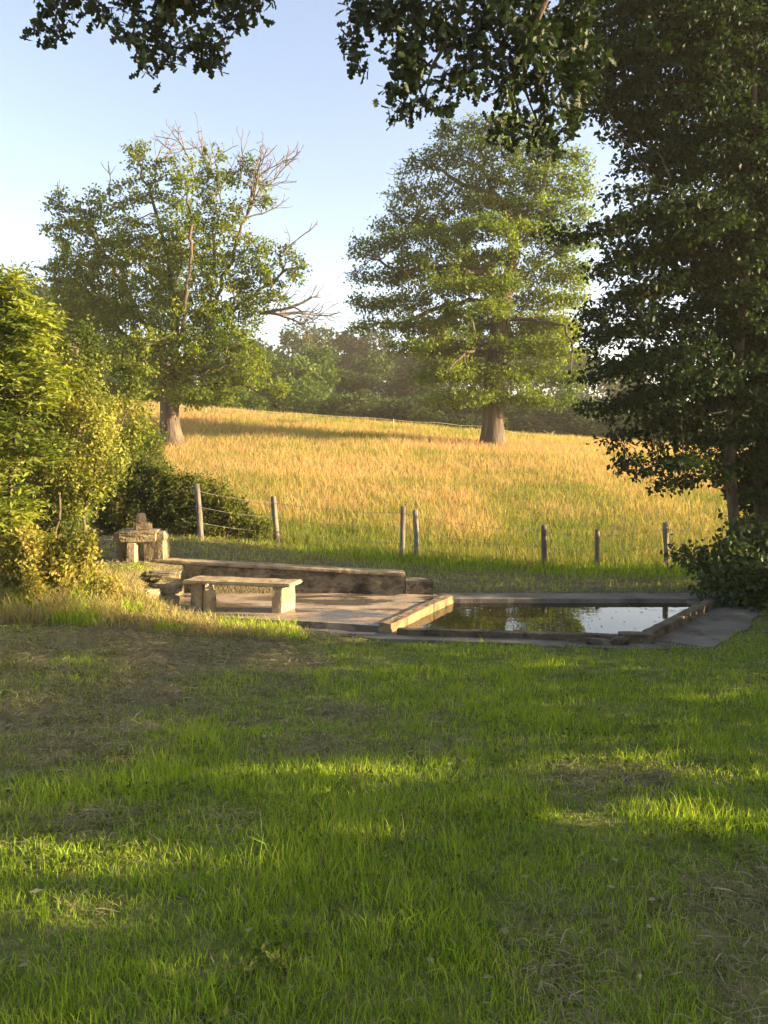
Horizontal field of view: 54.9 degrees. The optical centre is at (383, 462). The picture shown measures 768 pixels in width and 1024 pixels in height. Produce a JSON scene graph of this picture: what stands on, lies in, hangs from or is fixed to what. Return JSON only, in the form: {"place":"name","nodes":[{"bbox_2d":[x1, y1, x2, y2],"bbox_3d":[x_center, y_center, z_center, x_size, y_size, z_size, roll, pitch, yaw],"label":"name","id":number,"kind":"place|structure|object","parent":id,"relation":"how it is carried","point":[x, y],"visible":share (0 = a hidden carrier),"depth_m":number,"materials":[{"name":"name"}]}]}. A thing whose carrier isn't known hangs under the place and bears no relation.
{"place":"outdoors","nodes":[
{"label":"outdoors","id":0,"kind":"place"},
{"bbox_2d":[0,562,312,641],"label":"bank grass","id":1,"kind":"structure","parent":0,"point":[11,608],"depth_m":7.98,"materials":[{"name":"plant"}]},
{"bbox_2d":[3,269,381,322],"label":"power line","id":2,"kind":"object","parent":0,"point":[260,307],"visible":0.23,"depth_m":75.00,"materials":[{"name":"black metal"}]},
{"bbox_2d":[179,592,439,631],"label":"concrete pavement","id":3,"kind":"structure","parent":0,"point":[370,612],"depth_m":9.12,"materials":[{"name":"grey concrete"}]},
{"bbox_2d":[202,584,216,610],"bbox_3d":[-2.132,1.677,9.018,0.153,0.439,0.218,0,0,-23],"label":"standing stone","id":4,"kind":"object","parent":3,"relation":"on","point":[209,598],"visible":0.74,"depth_m":8.94,"materials":[{"name":"grey stone"}]},
{"bbox_2d":[182,576,302,612],"bbox_3d":[-1.736,1.677,9.076,1.418,0.494,0.410,0,0,12],"label":"stone bench","id":5,"kind":"object","parent":3,"relation":"on","point":[283,595],"visible":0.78,"depth_m":9.00,"materials":[{"name":"grey stone"}]},
{"bbox_2d":[0,394,767,1023],"bbox_3d":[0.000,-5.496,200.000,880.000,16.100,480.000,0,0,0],"label":"ground","id":6,"kind":"structure","parent":0,"point":[748,916],"depth_m":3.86,"materials":[{"name":"green plant"}]},
{"bbox_2d":[0,260,52,362],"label":"tree","id":7,"kind":"object","parent":6,"relation":"on","point":[28,275],"visible":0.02,"depth_m":53.37,"materials":[{"name":"green plant"}]},
{"bbox_2d":[4,279,71,364],"bbox_3d":[-23.914,-7.144,52.466,7.365,11.409,7.319,0,0,10],"label":"tree","id":8,"kind":"object","parent":6,"relation":"on","point":[39,290],"visible":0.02,"depth_m":51.23,"materials":[{"name":"green plant"}]},
{"bbox_2d":[5,356,77,377],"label":"tree","id":9,"kind":"object","parent":6,"relation":"on","point":[40,367],"visible":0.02,"depth_m":43.74,"materials":[{"name":"green plant"}]},
{"bbox_2d":[0,261,85,563],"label":"ash sapling","id":10,"kind":"object","parent":6,"relation":"on","point":[23,331],"visible":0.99,"depth_m":8.52,"materials":[{"name":"green plant"}]},
{"bbox_2d":[0,515,126,611],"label":"undergrowth plant","id":11,"kind":"object","parent":6,"relation":"on","point":[31,558],"visible":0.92,"depth_m":8.34,"materials":[{"name":"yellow plant"}]},
{"bbox_2d":[11,369,120,394],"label":"tree","id":12,"kind":"object","parent":6,"relation":"on","point":[83,378],"visible":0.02,"depth_m":44.26,"materials":[{"name":"green plant"}]},
{"bbox_2d":[2,268,141,381],"bbox_3d":[-19.852,-7.553,47.960,9.241,10.694,7.729,0,0,-2],"label":"tree","id":13,"kind":"object","parent":6,"relation":"on","point":[76,350],"visible":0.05,"depth_m":47.44,"materials":[{"name":"green plant"}]},
{"bbox_2d":[0,295,161,563],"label":"blackthorn thicket","id":14,"kind":"object","parent":6,"relation":"on","point":[73,486],"visible":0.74,"depth_m":9.37,"materials":[{"name":"green plant"}]},
{"bbox_2d":[52,291,140,381],"bbox_3d":[-19.119,-6.565,49.556,7.319,9.666,7.365,0,0,15],"label":"tree","id":15,"kind":"object","parent":6,"relation":"on","point":[97,335],"visible":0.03,"depth_m":47.77,"materials":[{"name":"green plant"}]},
{"bbox_2d":[109,416,170,466],"bbox_3d":[-5.070,-0.382,15.149,1.452,1.321,1.226,0,0,0],"label":"hawthorn bush","id":16,"kind":"object","parent":6,"relation":"on","point":[158,444],"visible":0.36,"depth_m":15.08,"materials":[{"name":"green plant"}]},
{"bbox_2d":[78,330,201,381],"bbox_3d":[-17.201,-5.459,51.354,10.073,8.445,8.704,0,0,3],"label":"tree","id":17,"kind":"object","parent":6,"relation":"on","point":[152,350],"depth_m":52.19,"materials":[{"name":"green plant"}]},
{"bbox_2d":[113,528,169,562],"bbox_3d":[-3.437,1.296,10.450,0.744,0.728,0.630,0,0,0],"label":"stone spring head","id":18,"kind":"object","parent":6,"relation":"on","point":[128,541],"visible":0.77,"depth_m":10.30},
{"bbox_2d":[134,522,151,529],"bbox_3d":[-3.390,0.888,10.401,0.258,0.113,0.182,0,0,-14],"label":"stone","id":19,"kind":"object","parent":18,"relation":"on","point":[143,526],"visible":1,"depth_m":10.33,"materials":[{"name":"brown stone"}]},
{"bbox_2d":[136,513,146,522],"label":"stone","id":20,"kind":"object","parent":19,"relation":"on","point":[140,517],"visible":0.99,"depth_m":10.36,"materials":[{"name":"grey stone"}]},
{"bbox_2d":[83,373,202,404],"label":"tree","id":21,"kind":"object","parent":6,"relation":"on","point":[112,385],"visible":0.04,"depth_m":44.71,"materials":[{"name":"green plant"}]},
{"bbox_2d":[88,377,197,402],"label":"tree","id":22,"kind":"object","parent":6,"relation":"on","point":[116,388],"visible":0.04,"depth_m":44.38,"materials":[{"name":"green plant"}]},
{"bbox_2d":[142,587,161,601],"bbox_3d":[-2.850,1.615,9.001,0.260,0.188,0.264,0,0,37],"label":"stone","id":23,"kind":"object","parent":6,"relation":"on","point":[154,591],"visible":0.38,"depth_m":8.96,"materials":[{"name":"grey stone"}]},
{"bbox_2d":[152,581,182,594],"bbox_3d":[-2.728,1.576,9.301,0.345,0.151,0.334,0,0,10],"label":"stone","id":24,"kind":"object","parent":6,"relation":"on","point":[169,588],"visible":0.85,"depth_m":9.20,"materials":[{"name":"grey stone"}]},
{"bbox_2d":[145,569,181,580],"bbox_3d":[-2.862,1.453,9.595,0.457,0.103,0.454,0,0,-11],"label":"stone","id":25,"kind":"object","parent":24,"relation":"on","point":[171,574],"visible":0.99,"depth_m":9.44,"materials":[{"name":"grey stone"}]},
{"bbox_2d":[160,594,179,606],"bbox_3d":[-2.648,1.706,9.079,0.281,0.148,0.275,0,0,-25],"label":"stone","id":26,"kind":"object","parent":6,"relation":"on","point":[174,598],"visible":0.52,"depth_m":9.00,"materials":[{"name":"grey stone"}]},
{"bbox_2d":[87,451,278,543],"bbox_3d":[-3.772,0.668,13.770,3.642,1.871,1.571,0,0,0],"label":"bramble mound","id":27,"kind":"object","parent":6,"relation":"on","point":[116,514],"visible":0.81,"depth_m":13.47,"materials":[{"name":"green plant"}]},
{"bbox_2d":[34,112,340,446],"bbox_3d":[-7.519,-6.624,27.008,11.847,12.174,6.343,0,0,25],"label":"oak tree","id":28,"kind":"object","parent":6,"relation":"on","point":[173,395],"visible":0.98,"depth_m":26.79,"materials":[{"name":"green plant"}]},
{"bbox_2d":[193,351,236,383],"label":"tree","id":29,"kind":"object","parent":6,"relation":"on","point":[216,359],"visible":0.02,"depth_m":58.30,"materials":[{"name":"green plant"}]},
{"bbox_2d":[195,327,245,376],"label":"tree","id":30,"kind":"object","parent":6,"relation":"on","point":[235,344],"visible":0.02,"depth_m":93.97,"materials":[{"name":"green plant"}]},
{"bbox_2d":[180,386,273,412],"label":"tree","id":31,"kind":"object","parent":6,"relation":"on","point":[254,400],"visible":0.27,"depth_m":45.40,"materials":[{"name":"green plant"}]},
{"bbox_2d":[206,377,270,411],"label":"tree","id":32,"kind":"object","parent":6,"relation":"on","point":[241,397],"visible":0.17,"depth_m":44.86,"materials":[{"name":"green plant"}]},
{"bbox_2d":[226,354,299,406],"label":"tree","id":33,"kind":"object","parent":6,"relation":"on","point":[274,371],"visible":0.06,"depth_m":58.83,"materials":[{"name":"green plant"}]},
{"bbox_2d":[231,337,335,394],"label":"tree","id":34,"kind":"object","parent":6,"relation":"on","point":[278,352],"visible":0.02,"depth_m":92.80,"materials":[{"name":"green plant"}]},
{"bbox_2d":[237,347,340,414],"bbox_3d":[-8.652,-4.527,62.685,10.434,10.002,9.015,0,0,0],"label":"tree","id":35,"kind":"object","parent":6,"relation":"on","point":[317,371],"visible":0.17,"depth_m":60.41,"materials":[{"name":"green plant"}]},
{"bbox_2d":[154,558,432,594],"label":"wall","id":36,"kind":"structure","parent":6,"relation":"on","point":[325,579],"depth_m":10.16,"materials":[{"name":"stone"}]},
{"bbox_2d":[251,373,350,417],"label":"tree","id":37,"kind":"object","parent":6,"relation":"on","point":[293,400],"visible":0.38,"depth_m":55.75,"materials":[{"name":"green plant"}]},
{"bbox_2d":[270,318,334,366],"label":"tree","id":38,"kind":"object","parent":6,"relation":"on","point":[287,336],"visible":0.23,"depth_m":95.20,"materials":[{"name":"green plant"}]},
{"bbox_2d":[19,0,616,162],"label":"overhanging oak","id":39,"kind":"object","parent":6,"relation":"on","point":[530,39],"visible":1,"depth_m":5.21,"materials":[{"name":"green plant"}]},
{"bbox_2d":[276,339,359,413],"bbox_3d":[-5.478,-5.247,64.058,7.729,11.147,9.241,0,0,43],"label":"tree","id":40,"kind":"object","parent":6,"relation":"on","point":[349,379],"visible":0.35,"depth_m":63.13,"materials":[{"name":"green plant"}]},
{"bbox_2d":[302,323,357,377],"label":"tree","id":41,"kind":"object","parent":6,"relation":"on","point":[323,331],"visible":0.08,"depth_m":100.09,"materials":[{"name":"green plant"}]},
{"bbox_2d":[315,388,380,421],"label":"tree","id":42,"kind":"object","parent":6,"relation":"on","point":[356,399],"visible":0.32,"depth_m":55.03,"materials":[{"name":"green plant"}]},
{"bbox_2d":[146,404,551,436],"bbox_3d":[-2.011,-1.790,38.008,24.535,2.801,0.101,0,0,0],"label":"electric fence","id":43,"kind":"object","parent":6,"relation":"on","point":[296,413],"visible":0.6,"depth_m":37.99,"materials":[{"name":"grey metal"}]},
{"bbox_2d":[316,377,384,409],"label":"tree","id":44,"kind":"object","parent":6,"relation":"on","point":[340,390],"visible":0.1,"depth_m":66.52,"materials":[{"name":"green plant"}]},
{"bbox_2d":[324,319,395,376],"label":"tree","id":45,"kind":"object","parent":6,"relation":"on","point":[342,339],"visible":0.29,"depth_m":96.47,"materials":[{"name":"green plant"}]},
{"bbox_2d":[345,348,402,397],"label":"tree","id":46,"kind":"object","parent":6,"relation":"on","point":[372,366],"visible":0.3,"depth_m":68.17,"materials":[{"name":"green plant"}]},
{"bbox_2d":[6,590,741,978],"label":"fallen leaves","id":47,"kind":"object","parent":6,"relation":"on","point":[504,930],"visible":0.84,"depth_m":3.51,"materials":[{"name":"plant"}]},
{"bbox_2d":[0,392,752,571],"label":"meadow grass","id":48,"kind":"structure","parent":6,"relation":"on","point":[354,429],"depth_m":19.62,"materials":[{"name":"yellow plant"}]},
{"bbox_2d":[344,325,416,397],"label":"tree","id":49,"kind":"object","parent":6,"relation":"on","point":[372,338],"visible":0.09,"depth_m":95.84,"materials":[{"name":"green plant"}]},
{"bbox_2d":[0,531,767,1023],"bbox_3d":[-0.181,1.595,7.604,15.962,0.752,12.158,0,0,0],"label":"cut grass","id":50,"kind":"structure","parent":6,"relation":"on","point":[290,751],"depth_m":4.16,"materials":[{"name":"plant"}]},
{"bbox_2d":[330,395,440,423],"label":"tree","id":51,"kind":"object","parent":6,"relation":"on","point":[395,401],"visible":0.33,"depth_m":50.90,"materials":[{"name":"green plant"}]},
{"bbox_2d":[370,361,445,411],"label":"tree","id":52,"kind":"object","parent":6,"relation":"on","point":[392,387],"visible":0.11,"depth_m":66.81,"materials":[{"name":"green plant"}]},
{"bbox_2d":[93,484,725,570],"bbox_3d":[0.285,1.189,13.044,12.407,1.655,1.374,0,0,9],"label":"wire fence","id":53,"kind":"object","parent":6,"relation":"on","point":[274,503],"visible":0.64,"depth_m":12.98,"materials":[{"name":"brown wood"}]},
{"bbox_2d":[371,335,458,400],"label":"tree","id":54,"kind":"object","parent":6,"relation":"on","point":[400,361],"visible":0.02,"depth_m":99.35,"materials":[{"name":"green plant"}]},
{"bbox_2d":[370,401,471,428],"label":"tree","id":55,"kind":"object","parent":6,"relation":"on","point":[428,415],"visible":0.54,"depth_m":49.33,"materials":[{"name":"green plant"}]},
{"bbox_2d":[395,355,466,422],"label":"tree","id":56,"kind":"object","parent":6,"relation":"on","point":[405,391],"visible":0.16,"depth_m":64.26,"materials":[{"name":"green plant"}]},
{"bbox_2d":[403,316,478,392],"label":"tree","id":57,"kind":"object","parent":6,"relation":"on","point":[412,357],"visible":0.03,"depth_m":95.54,"materials":[{"name":"green plant"}]},
{"bbox_2d":[403,391,527,425],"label":"tree","id":58,"kind":"object","parent":6,"relation":"on","point":[450,412],"visible":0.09,"depth_m":52.07,"materials":[{"name":"green plant"}]},
{"bbox_2d":[338,108,604,446],"bbox_3d":[4.261,-7.592,31.051,10.796,14.157,7.704,0,0,-33],"label":"oak tree","id":59,"kind":"object","parent":6,"relation":"on","point":[495,307],"visible":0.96,"depth_m":30.47,"materials":[{"name":"green plant"}]},
{"bbox_2d":[443,403,510,431],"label":"tree","id":60,"kind":"object","parent":6,"relation":"on","point":[473,415],"visible":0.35,"depth_m":48.90,"materials":[{"name":"green plant"}]},
{"bbox_2d":[443,354,560,408],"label":"tree","id":61,"kind":"object","parent":6,"relation":"on","point":[511,386],"visible":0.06,"depth_m":86.26,"materials":[{"name":"green plant"}]},
{"bbox_2d":[505,336,567,431],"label":"tree","id":62,"kind":"object","parent":6,"relation":"on","point":[519,393],"visible":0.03,"depth_m":85.17,"materials":[{"name":"green plant"}]},
{"bbox_2d":[477,406,598,435],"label":"tree","id":63,"kind":"object","parent":6,"relation":"on","point":[531,418],"visible":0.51,"depth_m":50.50,"materials":[{"name":"green plant"}]},
{"bbox_2d":[379,593,728,643],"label":"stone pool","id":64,"kind":"structure","parent":6,"relation":"on","point":[649,635],"depth_m":8.89,"materials":[{"name":"stone"}]},
{"bbox_2d":[393,603,690,633],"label":"water","id":65,"kind":"structure","parent":64,"relation":"in","point":[610,618],"depth_m":8.94,"materials":[{"name":"grey liquid"}]},
{"bbox_2d":[521,312,620,431],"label":"tree","id":66,"kind":"object","parent":6,"relation":"on","point":[575,364],"visible":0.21,"depth_m":81.46,"materials":[{"name":"green plant"}]},
{"bbox_2d":[551,390,605,437],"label":"tree","id":67,"kind":"object","parent":6,"relation":"on","point":[581,398],"visible":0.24,"depth_m":50.65,"materials":[{"name":"green plant"}]},
{"bbox_2d":[551,364,657,422],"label":"tree","id":68,"kind":"object","parent":6,"relation":"on","point":[614,393],"visible":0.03,"depth_m":83.11,"materials":[{"name":"green plant"}]},
{"bbox_2d":[562,405,680,440],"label":"tree","id":69,"kind":"object","parent":6,"relation":"on","point":[590,431],"visible":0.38,"depth_m":48.14,"materials":[{"name":"green plant"}]},
{"bbox_2d":[619,377,650,439],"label":"tree","id":70,"kind":"object","parent":6,"relation":"on","point":[632,388],"visible":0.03,"depth_m":81.99,"materials":[{"name":"green plant"}]},
{"bbox_2d":[527,0,767,586],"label":"hornbeam tree","id":71,"kind":"object","parent":6,"relation":"on","point":[708,55],"visible":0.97,"depth_m":10.09,"materials":[{"name":"green plant"}]},
{"bbox_2d":[618,400,701,442],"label":"tree","id":72,"kind":"object","parent":6,"relation":"on","point":[662,440],"visible":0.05,"depth_m":50.55,"materials":[{"name":"green plant"}]},
{"bbox_2d":[593,2,767,554],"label":"field maple","id":73,"kind":"object","parent":6,"relation":"on","point":[761,482],"visible":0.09,"depth_m":11.64,"materials":[{"name":"green plant"}]},
{"bbox_2d":[660,513,767,611],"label":"leafy bush","id":74,"kind":"object","parent":6,"relation":"on","point":[735,561],"visible":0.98,"depth_m":9.79,"materials":[{"name":"green plant"}]},
{"bbox_2d":[689,394,750,437],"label":"tree","id":75,"kind":"object","parent":6,"relation":"on","point":[725,418],"visible":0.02,"depth_m":78.88,"materials":[{"name":"green plant"}]},
{"bbox_2d":[737,449,767,538],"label":"leafy bush","id":76,"kind":"object","parent":6,"relation":"on","point":[748,508],"visible":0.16,"depth_m":11.92,"materials":[{"name":"green plant"}]},
{"bbox_2d":[0,0,767,412],"label":"sky","id":77,"kind":"structure","parent":0,"point":[66,111],"materials":[{"name":"blue"}]},
{"bbox_2d":[96,534,724,592],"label":"verge grass","id":78,"kind":"structure","parent":0,"point":[547,568],"depth_m":12.51,"materials":[{"name":"green plant"}]},
{"bbox_2d":[302,628,708,650],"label":"pavement","id":79,"kind":"structure","parent":0,"point":[371,635],"depth_m":7.75,"materials":[{"name":"concrete"}]},
{"bbox_2d":[584,637,611,644],"bbox_3d":[2.203,1.835,7.602,0.282,0.065,0.121,0,0,10],"label":"stone","id":80,"kind":"object","parent":79,"relation":"on","point":[597,641],"visible":1,"depth_m":7.55,"materials":[{"name":"grey stone"}]},
{"bbox_2d":[611,636,629,644],"bbox_3d":[2.420,1.824,7.572,0.189,0.092,0.120,0,0,-6],"label":"stone","id":81,"kind":"object","parent":79,"relation":"on","point":[619,640],"visible":1,"depth_m":7.52,"materials":[{"name":"grey stone"}]},
{"bbox_2d":[655,603,757,648],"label":"pavement","id":82,"kind":"structure","parent":0,"point":[710,628],"depth_m":8.31,"materials":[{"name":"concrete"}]}
]}

